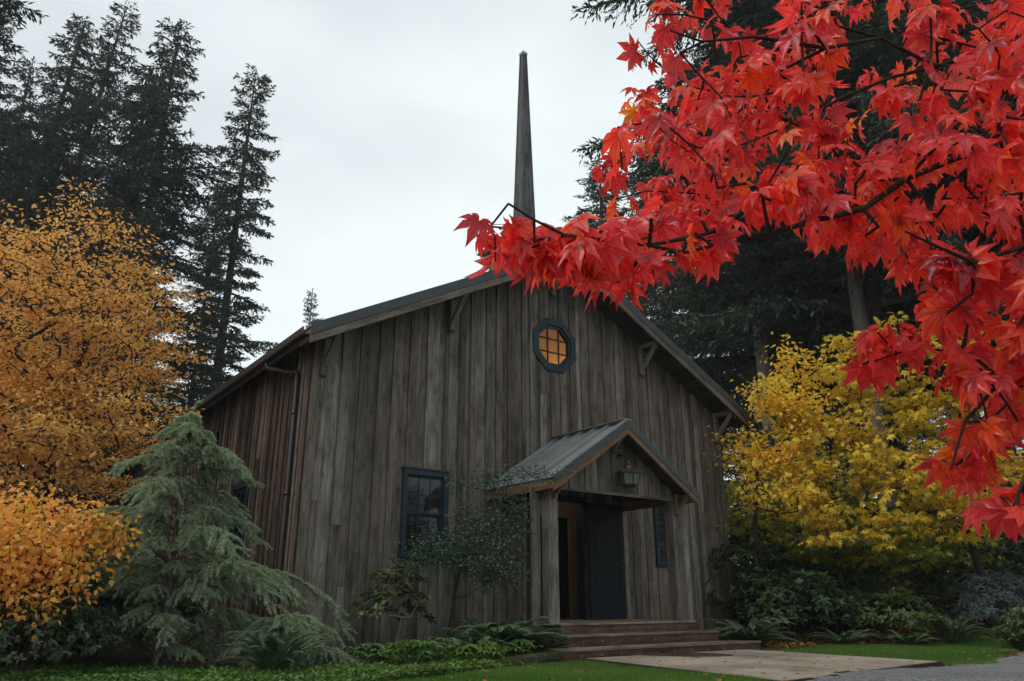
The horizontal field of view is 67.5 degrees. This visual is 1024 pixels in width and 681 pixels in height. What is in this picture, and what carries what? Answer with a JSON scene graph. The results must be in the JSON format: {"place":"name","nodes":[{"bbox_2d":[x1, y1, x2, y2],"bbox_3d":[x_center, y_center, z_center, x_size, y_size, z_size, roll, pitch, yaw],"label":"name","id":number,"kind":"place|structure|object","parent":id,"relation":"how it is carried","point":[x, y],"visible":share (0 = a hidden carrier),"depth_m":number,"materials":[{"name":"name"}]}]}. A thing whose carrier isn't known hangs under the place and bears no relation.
{"place":"outdoors","nodes":[
{"label":"outdoors","id":0,"kind":"place"},
{"bbox_2d":[0,577,1023,680],"bbox_3d":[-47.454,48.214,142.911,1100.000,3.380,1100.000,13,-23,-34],"label":"ground","id":1,"kind":"structure","parent":0,"point":[129,657],"depth_m":11.34,"materials":[{"name":"plant"}]},
{"bbox_2d":[0,12,37,407],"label":"fir tree","id":2,"kind":"object","parent":1,"relation":"on","point":[3,97],"visible":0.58,"depth_m":30.71,"materials":[{"name":"green plant"}]},
{"bbox_2d":[2,490,37,526],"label":"hemlock tree","id":3,"kind":"object","parent":1,"relation":"on","point":[16,495],"visible":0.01,"depth_m":17.28,"materials":[{"name":"plant"}]},
{"bbox_2d":[0,56,44,234],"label":"fir tree","id":4,"kind":"object","parent":1,"relation":"on","point":[27,90],"visible":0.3,"depth_m":38.58,"materials":[{"name":"green plant"}]},
{"bbox_2d":[0,224,66,484],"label":"fir tree","id":5,"kind":"object","parent":1,"relation":"on","point":[7,276],"visible":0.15,"depth_m":23.61,"materials":[{"name":"green plant"}]},
{"bbox_2d":[0,103,87,483],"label":"fir tree","id":6,"kind":"object","parent":1,"relation":"on","point":[29,211],"visible":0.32,"depth_m":33.24,"materials":[{"name":"green plant"}]},
{"bbox_2d":[0,0,87,493],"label":"fir tree","id":7,"kind":"object","parent":1,"relation":"on","point":[9,6],"visible":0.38,"depth_m":25.19,"materials":[{"name":"green plant"}]},
{"bbox_2d":[0,426,98,562],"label":"hemlock tree","id":8,"kind":"object","parent":1,"relation":"on","point":[24,486],"visible":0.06,"depth_m":18.48,"materials":[{"name":"plant"}]},
{"bbox_2d":[0,12,123,415],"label":"fir tree","id":9,"kind":"object","parent":1,"relation":"on","point":[79,40],"visible":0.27,"depth_m":38.79,"materials":[{"name":"green plant"}]},
{"bbox_2d":[0,542,128,648],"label":"shade shrub","id":10,"kind":"object","parent":1,"relation":"on","point":[58,632],"visible":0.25,"depth_m":8.18,"materials":[{"name":"green plant"}]},
{"bbox_2d":[0,537,139,665],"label":"shade shrub","id":11,"kind":"object","parent":1,"relation":"on","point":[101,603],"visible":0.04,"depth_m":9.41,"materials":[{"name":"green plant"}]},
{"bbox_2d":[0,0,141,410],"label":"fir tree","id":12,"kind":"object","parent":1,"relation":"on","point":[91,113],"visible":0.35,"depth_m":36.96,"materials":[{"name":"green plant"}]},
{"bbox_2d":[0,583,148,672],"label":"shrub","id":13,"kind":"object","parent":1,"relation":"on","point":[99,638],"visible":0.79,"depth_m":7.53,"materials":[{"name":"green plant"}]},
{"bbox_2d":[4,405,145,559],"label":"hemlock tree","id":14,"kind":"object","parent":1,"relation":"on","point":[117,501],"visible":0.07,"depth_m":20.80,"materials":[{"name":"plant"}]},
{"bbox_2d":[0,479,150,672],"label":"amber shrub","id":15,"kind":"object","parent":1,"relation":"on","point":[60,556],"visible":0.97,"depth_m":7.76,"materials":[{"name":"orange plant"}]},
{"bbox_2d":[38,559,119,651],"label":"shade shrub","id":16,"kind":"object","parent":1,"relation":"on","point":[41,648],"depth_m":11.70,"materials":[{"name":"green plant"}]},
{"bbox_2d":[0,568,169,665],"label":"shrub","id":17,"kind":"object","parent":1,"relation":"on","point":[130,603],"visible":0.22,"depth_m":8.63,"materials":[{"name":"green plant"}]},
{"bbox_2d":[11,207,183,552],"bbox_3d":[-14.124,2.038,27.375,5.608,15.174,5.984,-17,-25,40],"label":"fir tree","id":18,"kind":"object","parent":1,"relation":"on","point":[131,256],"visible":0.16,"depth_m":27.89,"materials":[{"name":"green plant"}]},
{"bbox_2d":[2,74,199,484],"bbox_3d":[-17.239,-0.953,33.154,8.803,24.250,10.480,-10,-21,27],"label":"fir tree","id":19,"kind":"object","parent":1,"relation":"on","point":[132,110],"visible":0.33,"depth_m":33.86,"materials":[{"name":"green plant"}]},
{"bbox_2d":[0,176,226,654],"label":"orange tree","id":20,"kind":"object","parent":1,"relation":"on","point":[50,464],"visible":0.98,"depth_m":12.05,"materials":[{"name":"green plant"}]},
{"bbox_2d":[15,546,225,657],"bbox_3d":[-5.552,3.555,10.524,2.983,1.491,2.636,13,-23,-34],"label":"shade shrub","id":21,"kind":"object","parent":1,"relation":"on","point":[185,609],"visible":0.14,"depth_m":10.50,"materials":[{"name":"green plant"}]},
{"bbox_2d":[22,17,255,487],"bbox_3d":[-16.629,-2.945,35.308,10.829,29.299,12.891,16,-25,-40],"label":"fir tree","id":22,"kind":"object","parent":1,"relation":"on","point":[164,211],"visible":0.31,"depth_m":37.22,"materials":[{"name":"green plant"}]},
{"bbox_2d":[0,660,300,680],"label":"ground cover","id":23,"kind":"object","parent":1,"relation":"on","point":[100,671],"visible":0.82,"depth_m":7.50,"materials":[{"name":"green plant"}]},
{"bbox_2d":[120,553,212,646],"bbox_3d":[-6.727,4.431,13.213,3.259,1.587,2.672,13,-23,-34],"label":"shade shrub","id":24,"kind":"object","parent":1,"relation":"on","point":[205,610],"visible":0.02,"depth_m":13.15,"materials":[{"name":"green plant"}]},
{"bbox_2d":[0,400,357,666],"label":"weeping conifer","id":25,"kind":"object","parent":1,"relation":"on","point":[220,554],"visible":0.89,"depth_m":8.95,"materials":[{"name":"green plant"}]},
{"bbox_2d":[122,176,250,434],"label":"fir tree","id":26,"kind":"object","parent":1,"relation":"on","point":[195,390],"visible":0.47,"depth_m":33.25,"materials":[{"name":"green plant"}]},
{"bbox_2d":[149,63,281,434],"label":"fir tree","id":27,"kind":"object","parent":1,"relation":"on","point":[235,221],"visible":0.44,"depth_m":38.29,"materials":[{"name":"green plant"}]},
{"bbox_2d":[212,625,345,670],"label":"fern","id":28,"kind":"object","parent":1,"relation":"on","point":[270,654],"visible":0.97,"depth_m":7.92,"materials":[{"name":"green plant"}]},
{"bbox_2d":[214,611,367,668],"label":"weeping conifer","id":29,"kind":"object","parent":1,"relation":"on","point":[286,626],"visible":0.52,"depth_m":8.76,"materials":[{"name":"green plant"}]},
{"bbox_2d":[302,289,322,327],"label":"fir tree","id":30,"kind":"object","parent":1,"relation":"on","point":[308,309],"visible":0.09,"depth_m":61.67,"materials":[{"name":"green plant"}]},
{"bbox_2d":[341,642,390,660],"bbox_3d":[-1.796,3.781,9.214,0.720,0.290,0.768,13,-23,-34],"label":"hellebore","id":31,"kind":"object","parent":1,"relation":"on","point":[375,649],"visible":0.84,"depth_m":9.14,"materials":[{"name":"green plant"}]},
{"bbox_2d":[192,649,553,680],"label":"ground cover","id":32,"kind":"object","parent":1,"relation":"on","point":[384,667],"visible":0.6,"depth_m":7.92,"materials":[{"name":"green plant"}]},
{"bbox_2d":[348,566,436,656],"bbox_3d":[-1.567,3.624,10.227,1.226,1.220,0.966,13,-23,-34],"label":"rhododendron","id":33,"kind":"object","parent":1,"relation":"on","point":[378,610],"visible":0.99,"depth_m":10.29,"materials":[{"name":"green plant"}]},
{"bbox_2d":[381,639,442,663],"bbox_3d":[-1.192,3.654,8.929,0.743,0.327,0.848,-3,-19,8],"label":"hellebore","id":34,"kind":"object","parent":1,"relation":"on","point":[399,647],"visible":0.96,"depth_m":8.86,"materials":[{"name":"green plant"}]},
{"bbox_2d":[103,50,751,654],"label":"church","id":35,"kind":"structure","parent":1,"relation":"on","point":[347,438],"depth_m":12.74,"materials":[{"name":"wood"}]},
{"bbox_2d":[151,512,163,562],"bbox_3d":[-8.220,4.670,17.650,0.135,1.351,0.962,13,-23,-34],"label":"window","id":36,"kind":"structure","parent":35,"relation":"in","point":[161,516],"depth_m":17.67,"materials":[{"name":"blue paint"}]},
{"bbox_2d":[194,432,219,499],"bbox_3d":[-6.006,2.505,15.154,0.135,1.211,1.112,13,-23,-34],"label":"window","id":37,"kind":"structure","parent":35,"relation":"in","point":[217,434],"depth_m":15.15,"materials":[{"name":"paint"}]},
{"bbox_2d":[227,480,251,559],"bbox_3d":[-4.614,3.073,12.931,0.135,1.351,0.962,13,-23,-34],"label":"window","id":38,"kind":"structure","parent":35,"relation":"in","point":[242,493],"depth_m":13.02,"materials":[{"name":"blue paint"}]},
{"bbox_2d":[398,466,451,558],"bbox_3d":[-1.359,2.669,11.863,0.872,1.351,0.135,13,-23,-34],"label":"window","id":39,"kind":"structure","parent":35,"relation":"in","point":[423,498],"depth_m":11.90,"materials":[{"name":"black glass"}]},
{"bbox_2d":[533,318,575,372],"bbox_3d":[0.772,0.105,14.376,1.010,1.010,0.110,13,-23,-34],"label":"octagonal window","id":40,"kind":"structure","parent":35,"relation":"in","point":[562,367],"depth_m":14.38,"materials":[{"name":"blue paint"}]},
{"bbox_2d":[540,516,568,617],"bbox_3d":[0.734,4.435,15.253,2.000,2.100,0.050,13,-23,-34],"label":"inner doorway","id":41,"kind":"structure","parent":35,"relation":"in","point":[562,522],"depth_m":15.37,"materials":[{"name":"brown wood"}]},
{"bbox_2d":[586,502,626,618],"bbox_3d":[1.713,3.914,13.668,0.850,1.970,0.112,13,-23,-34],"label":"door","id":42,"kind":"structure","parent":35,"relation":"in","point":[605,533],"depth_m":13.66,"materials":[{"name":"paint"}]},
{"bbox_2d":[615,452,642,487],"bbox_3d":[1.878,2.066,12.322,0.444,0.589,0.392,0,-19,0],"label":"lantern","id":43,"kind":"object","parent":35,"relation":"attached to","point":[629,476],"visible":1,"depth_m":12.18,"materials":[{"name":"black glass"}]},
{"bbox_2d":[653,507,667,566],"bbox_3d":[3.056,3.703,14.887,0.892,1.331,0.135,13,-23,-34],"label":"window","id":44,"kind":"structure","parent":35,"relation":"in","point":[658,512],"depth_m":14.71,"materials":[{"name":"blue paint"}]},
{"bbox_2d":[403,636,466,659],"bbox_3d":[-0.947,3.819,9.428,0.894,0.337,0.859,13,-23,-34],"label":"hellebore","id":45,"kind":"object","parent":1,"relation":"on","point":[449,641],"visible":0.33,"depth_m":9.33,"materials":[{"name":"green plant"}]},
{"bbox_2d":[443,636,511,656],"bbox_3d":[-0.473,3.980,9.862,0.898,0.314,0.851,13,-23,-34],"label":"hellebore","id":46,"kind":"object","parent":1,"relation":"on","point":[480,639],"visible":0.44,"depth_m":9.84,"materials":[{"name":"green plant"}]},
{"bbox_2d":[449,640,507,658],"bbox_3d":[-0.405,3.790,9.268,0.786,0.300,0.752,13,-23,-34],"label":"hellebore","id":47,"kind":"object","parent":1,"relation":"on","point":[488,649],"visible":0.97,"depth_m":9.19,"materials":[{"name":"green plant"}]},
{"bbox_2d":[385,457,573,649],"bbox_3d":[-0.427,3.057,10.980,2.671,2.774,1.585,0,-19,1],"label":"evergreen shrub","id":48,"kind":"object","parent":1,"relation":"on","point":[488,571],"visible":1,"depth_m":10.90,"materials":[{"name":"green plant"}]},
{"bbox_2d":[430,623,552,654],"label":"fern","id":49,"kind":"object","parent":1,"relation":"on","point":[473,634],"visible":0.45,"depth_m":10.20,"materials":[{"name":"green plant"}]},
{"bbox_2d":[444,616,572,653],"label":"fern","id":50,"kind":"object","parent":1,"relation":"on","point":[480,628],"visible":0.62,"depth_m":10.37,"materials":[{"name":"green plant"}]},
{"bbox_2d":[490,639,538,656],"bbox_3d":[-0.030,4.043,9.986,0.745,0.289,0.795,-5,-19,15],"label":"hellebore","id":51,"kind":"object","parent":1,"relation":"on","point":[523,644],"visible":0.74,"depth_m":9.87,"materials":[{"name":"green plant"}]},
{"bbox_2d":[493,651,564,668],"bbox_3d":[0.197,3.955,9.512,0.248,0.153,1.508,-13,-23,34],"label":"mossy log","id":52,"kind":"object","parent":1,"relation":"on","point":[550,656],"visible":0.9,"depth_m":9.65,"materials":[{"name":"green wood"}]},
{"bbox_2d":[517,633,581,653],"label":"fern","id":53,"kind":"object","parent":1,"relation":"on","point":[541,648],"visible":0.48,"depth_m":10.44,"materials":[{"name":"green plant"}]},
{"bbox_2d":[562,152,660,315],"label":"fir tree","id":54,"kind":"object","parent":1,"relation":"on","point":[592,185],"visible":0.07,"depth_m":50.90,"materials":[{"name":"green plant"}]},
{"bbox_2d":[502,619,761,661],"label":"entrance steps","id":55,"kind":"structure","parent":1,"relation":"on","point":[609,638],"depth_m":11.44,"materials":[{"name":"wood"}]},
{"bbox_2d":[609,136,744,506],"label":"fir tree","id":56,"kind":"object","parent":1,"relation":"on","point":[650,293],"visible":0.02,"depth_m":43.52,"materials":[{"name":"green plant"}]},
{"bbox_2d":[699,616,806,645],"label":"fern","id":57,"kind":"object","parent":1,"relation":"on","point":[759,630],"visible":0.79,"depth_m":12.81,"materials":[{"name":"green plant"}]},
{"bbox_2d":[702,526,821,622],"bbox_3d":[4.815,4.872,15.510,2.674,2.225,2.757,13,-23,-34],"label":"rhododendron","id":58,"kind":"object","parent":1,"relation":"on","point":[744,559],"visible":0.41,"depth_m":15.03,"materials":[{"name":"green plant"}]},
{"bbox_2d":[585,658,943,680],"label":"path edging","id":59,"kind":"object","parent":1,"relation":"on","point":[932,664],"visible":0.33,"depth_m":9.19,"materials":[{"name":"grey concrete"}]},
{"bbox_2d":[644,55,885,468],"bbox_3d":[12.168,-3.009,36.346,15.974,27.429,16.828,6,-20,-17],"label":"fir tree","id":60,"kind":"object","parent":1,"relation":"on","point":[723,364],"visible":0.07,"depth_m":33.70,"materials":[{"name":"green plant"}]},
{"bbox_2d":[598,0,940,467],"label":"fir tree","id":61,"kind":"object","parent":1,"relation":"on","point":[762,356],"visible":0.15,"depth_m":25.94,"materials":[{"name":"green plant"}]},
{"bbox_2d":[721,436,819,624],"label":"hemlock tree","id":62,"kind":"object","parent":1,"relation":"on","point":[738,504],"visible":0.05,"depth_m":19.84,"materials":[{"name":"plant"}]},
{"bbox_2d":[703,332,868,638],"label":"maple tree","id":63,"kind":"object","parent":1,"relation":"on","point":[758,459],"visible":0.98,"depth_m":15.46,"materials":[{"name":"yellow plant"}]},
{"bbox_2d":[570,0,1022,553],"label":"fir tree","id":64,"kind":"object","parent":1,"relation":"on","point":[868,56],"visible":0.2,"depth_m":23.99,"materials":[{"name":"green plant"}]},
{"bbox_2d":[724,564,876,637],"bbox_3d":[5.357,5.005,14.681,2.788,1.407,2.623,13,-23,-34],"label":"rhododendron","id":65,"kind":"object","parent":1,"relation":"on","point":[829,601],"visible":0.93,"depth_m":13.99,"materials":[{"name":"green plant"}]},
{"bbox_2d":[727,423,876,580],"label":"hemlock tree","id":66,"kind":"object","parent":1,"relation":"on","point":[772,440],"visible":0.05,"depth_m":22.86,"materials":[{"name":"plant"}]},
{"bbox_2d":[621,9,1022,424],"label":"fir tree","id":67,"kind":"object","parent":1,"relation":"on","point":[844,329],"visible":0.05,"depth_m":24.46,"materials":[{"name":"green plant"}]},
{"bbox_2d":[650,12,996,445],"bbox_3d":[14.111,-5.522,32.996,18.394,29.983,17.462,3,-19,-10],"label":"fir tree","id":68,"kind":"object","parent":1,"relation":"on","point":[724,380],"visible":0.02,"depth_m":31.64,"materials":[{"name":"green plant"}]},
{"bbox_2d":[725,611,951,649],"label":"leaf litter","id":69,"kind":"object","parent":1,"relation":"on","point":[825,640],"visible":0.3,"depth_m":15.07,"materials":[{"name":"brown plant"}]},
{"bbox_2d":[801,627,882,644],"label":"fern","id":70,"kind":"object","parent":1,"relation":"on","point":[849,636],"visible":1,"depth_m":13.44,"materials":[{"name":"green plant"}]},
{"bbox_2d":[810,400,876,535],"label":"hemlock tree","id":71,"kind":"object","parent":1,"relation":"on","point":[832,405],"depth_m":24.95,"materials":[{"name":"plant"}]},
{"bbox_2d":[769,555,918,630],"bbox_3d":[7.090,5.391,16.821,3.673,1.871,2.911,13,-23,-34],"label":"rhododendron","id":72,"kind":"object","parent":1,"relation":"on","point":[853,581],"visible":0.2,"depth_m":16.25,"materials":[{"name":"green plant"}]},
{"bbox_2d":[741,435,947,604],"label":"hemlock tree","id":73,"kind":"object","parent":1,"relation":"on","point":[816,532],"visible":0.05,"depth_m":19.69,"materials":[{"name":"plant"}]},
{"bbox_2d":[688,0,1018,580],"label":"fir tree","id":74,"kind":"object","parent":1,"relation":"on","point":[860,321],"visible":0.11,"depth_m":23.18,"materials":[{"name":"green plant"}]},
{"bbox_2d":[715,449,1004,625],"bbox_3d":[7.119,4.067,16.582,6.186,4.080,5.063,-8,-20,22],"label":"maple tree","id":75,"kind":"object","parent":1,"relation":"on","point":[928,547],"visible":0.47,"depth_m":15.98,"materials":[{"name":"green plant"}]},
{"bbox_2d":[716,0,1023,405],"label":"fir tree","id":76,"kind":"object","parent":1,"relation":"on","point":[821,260],"visible":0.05,"depth_m":23.14,"materials":[{"name":"green plant"}]},
{"bbox_2d":[745,311,1010,631],"bbox_3d":[7.455,2.506,15.361,5.267,6.628,3.553,-3,-19,8],"label":"maple tree","id":77,"kind":"object","parent":1,"relation":"on","point":[919,411],"visible":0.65,"depth_m":15.33,"materials":[{"name":"yellow plant"}]},
{"bbox_2d":[832,577,952,641],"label":"rhododendron","id":78,"kind":"object","parent":1,"relation":"on","point":[883,598],"visible":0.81,"depth_m":14.08,"materials":[{"name":"green plant"}]},
{"bbox_2d":[809,182,1012,470],"bbox_3d":[18.921,-6.285,32.461,19.121,31.168,18.152,4,-19,-13],"label":"fir tree","id":79,"kind":"object","parent":1,"relation":"on","point":[966,234],"depth_m":27.98,"materials":[{"name":"green plant"}]},
{"bbox_2d":[806,381,1020,577],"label":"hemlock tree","id":80,"kind":"object","parent":1,"relation":"on","point":[894,442],"visible":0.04,"depth_m":22.40,"materials":[{"name":"plant"}]},
{"bbox_2d":[807,652,1023,680],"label":"gravel drive","id":81,"kind":"structure","parent":1,"relation":"on","point":[1011,668],"depth_m":7.93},
{"bbox_2d":[885,548,1017,608],"bbox_3d":[9.863,5.336,17.279,3.156,1.455,2.666,13,-23,-34],"label":"shade shrub","id":82,"kind":"object","parent":1,"relation":"on","point":[942,576],"visible":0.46,"depth_m":16.61,"materials":[{"name":"green plant"}]},
{"bbox_2d":[942,532,1023,600],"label":"shade shrub","id":83,"kind":"object","parent":1,"relation":"on","point":[1014,549],"visible":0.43,"depth_m":16.61,"materials":[{"name":"green plant"}]},
{"bbox_2d":[957,483,1022,574],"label":"hemlock tree","id":84,"kind":"object","parent":1,"relation":"on","point":[1005,538],"visible":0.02,"depth_m":19.63,"materials":[{"name":"plant"}]},
{"bbox_2d":[960,0,1019,196],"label":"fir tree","id":85,"kind":"object","parent":1,"relation":"on","point":[1010,104],"visible":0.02,"depth_m":21.71,"materials":[{"name":"green plant"}]},
{"bbox_2d":[973,628,1023,650],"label":"fern","id":86,"kind":"object","parent":1,"relation":"on","point":[1016,641],"visible":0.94,"depth_m":12.24,"materials":[{"name":"green plant"}]},
{"bbox_2d":[991,602,1023,638],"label":"shrub","id":87,"kind":"object","parent":1,"relation":"on","point":[1013,619],"visible":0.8,"depth_m":12.64,"materials":[{"name":"green plant"}]},
{"bbox_2d":[991,440,1023,536],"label":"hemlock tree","id":88,"kind":"object","parent":1,"relation":"on","point":[1015,449],"visible":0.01,"depth_m":22.49,"materials":[{"name":"plant"}]},
{"bbox_2d":[0,0,1023,562],"label":"sky","id":89,"kind":"structure","parent":0,"point":[395,121],"materials":[{"name":"white"}]},
{"bbox_2d":[434,624,1023,680],"bbox_3d":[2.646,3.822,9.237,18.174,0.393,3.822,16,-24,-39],"label":"lawn","id":90,"kind":"structure","parent":0,"point":[886,655],"depth_m":11.95,"materials":[{"name":"green plant"}]},
{"bbox_2d":[374,659,772,680],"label":"grass","id":91,"kind":"structure","parent":90,"relation":"on","point":[592,670],"depth_m":7.77,"materials":[{"name":"green plant"}]},
{"bbox_2d":[390,640,1021,680],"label":"fallen leaves","id":92,"kind":"object","parent":90,"relation":"on","point":[1020,654],"visible":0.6,"depth_m":9.81,"materials":[{"name":"red plant"}]},
{"bbox_2d":[875,629,944,645],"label":"fern","id":93,"kind":"object","parent":90,"relation":"on","point":[913,639],"visible":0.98,"depth_m":13.35,"materials":[{"name":"green plant"}]},
{"bbox_2d":[906,611,990,643],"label":"fern","id":94,"kind":"object","parent":90,"relation":"on","point":[950,632],"visible":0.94,"depth_m":13.59,"materials":[{"name":"green plant"}]},
{"bbox_2d":[896,320,1023,628],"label":"maple tree","id":95,"kind":"object","parent":90,"relation":"on","point":[971,537],"visible":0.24,"depth_m":14.91,"materials":[{"name":"yellow plant"}]},
{"bbox_2d":[944,569,1023,625],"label":"spiky shrub","id":96,"kind":"object","parent":90,"relation":"on","point":[968,595],"visible":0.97,"depth_m":14.08,"materials":[{"name":"grey plant"}]},
{"bbox_2d":[453,0,1023,545],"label":"red maple tree","id":97,"kind":"object","parent":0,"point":[949,314],"visible":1,"depth_m":1.74,"materials":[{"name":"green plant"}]},
{"bbox_2d":[588,649,936,680],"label":"path","id":98,"kind":"structure","parent":0,"point":[778,665],"depth_m":9.39,"materials":[{"name":"beige concrete"}]},
{"bbox_2d":[876,425,1015,569],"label":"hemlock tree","id":99,"kind":"object","parent":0,"point":[923,476],"visible":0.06,"depth_m":21.88,"materials":[{"name":"plant"}]},
{"bbox_2d":[896,247,1015,398],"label":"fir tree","id":100,"kind":"object","parent":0,"point":[912,323],"visible":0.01,"depth_m":26.18,"materials":[{"name":"green plant"}]},
{"bbox_2d":[902,407,1023,588],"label":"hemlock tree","id":101,"kind":"object","parent":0,"point":[1012,557],"visible":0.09,"depth_m":19.30,"materials":[{"name":"plant"}]}
]}

